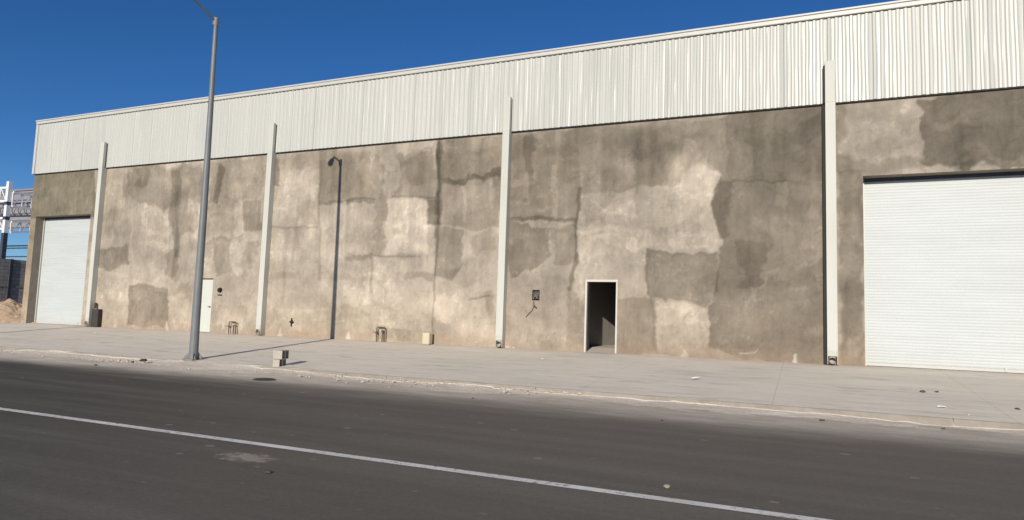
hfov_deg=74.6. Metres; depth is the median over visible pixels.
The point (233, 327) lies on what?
pipe stand
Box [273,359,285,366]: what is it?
cinder block
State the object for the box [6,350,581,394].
rubble
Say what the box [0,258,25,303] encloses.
block wall
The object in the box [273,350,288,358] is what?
cinder block
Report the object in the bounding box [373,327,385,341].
pipe stand
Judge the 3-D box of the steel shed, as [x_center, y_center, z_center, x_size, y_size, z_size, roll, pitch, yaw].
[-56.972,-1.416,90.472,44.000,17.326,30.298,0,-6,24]
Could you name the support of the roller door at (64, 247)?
in the warehouse
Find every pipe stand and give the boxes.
[228,321,236,333]
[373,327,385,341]
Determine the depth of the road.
7.25 m
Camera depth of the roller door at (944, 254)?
17.23 m
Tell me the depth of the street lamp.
18.12 m
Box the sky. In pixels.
[0,0,896,260]
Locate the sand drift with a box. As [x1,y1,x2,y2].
[0,350,1023,435]
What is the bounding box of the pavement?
[0,323,1023,423]
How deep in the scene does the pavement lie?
16.32 m
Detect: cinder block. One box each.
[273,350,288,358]
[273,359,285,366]
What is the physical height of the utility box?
1.060 m
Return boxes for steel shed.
[0,181,33,258]
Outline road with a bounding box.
[0,353,1023,519]
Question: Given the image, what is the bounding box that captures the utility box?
[91,303,101,326]
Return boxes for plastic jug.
[422,332,432,344]
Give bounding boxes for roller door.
[34,216,90,324]
[863,171,1023,372]
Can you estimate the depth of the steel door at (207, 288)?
26.93 m
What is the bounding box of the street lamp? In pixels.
[181,0,218,360]
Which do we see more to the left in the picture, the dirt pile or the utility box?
the dirt pile
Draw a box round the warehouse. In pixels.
[21,0,1023,372]
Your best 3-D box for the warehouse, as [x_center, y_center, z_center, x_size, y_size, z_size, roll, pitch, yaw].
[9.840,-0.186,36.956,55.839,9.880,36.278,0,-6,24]
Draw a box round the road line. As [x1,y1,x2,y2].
[0,408,830,519]
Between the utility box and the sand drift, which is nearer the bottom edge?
the sand drift
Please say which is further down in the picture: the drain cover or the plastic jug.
the drain cover
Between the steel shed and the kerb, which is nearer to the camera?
the kerb
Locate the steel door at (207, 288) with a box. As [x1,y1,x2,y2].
[200,278,212,331]
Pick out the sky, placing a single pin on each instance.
(59, 58)
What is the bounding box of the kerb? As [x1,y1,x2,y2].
[0,346,1023,429]
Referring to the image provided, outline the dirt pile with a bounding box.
[0,298,64,324]
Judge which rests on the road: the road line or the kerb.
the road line
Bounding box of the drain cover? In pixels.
[252,378,276,380]
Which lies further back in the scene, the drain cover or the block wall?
the block wall

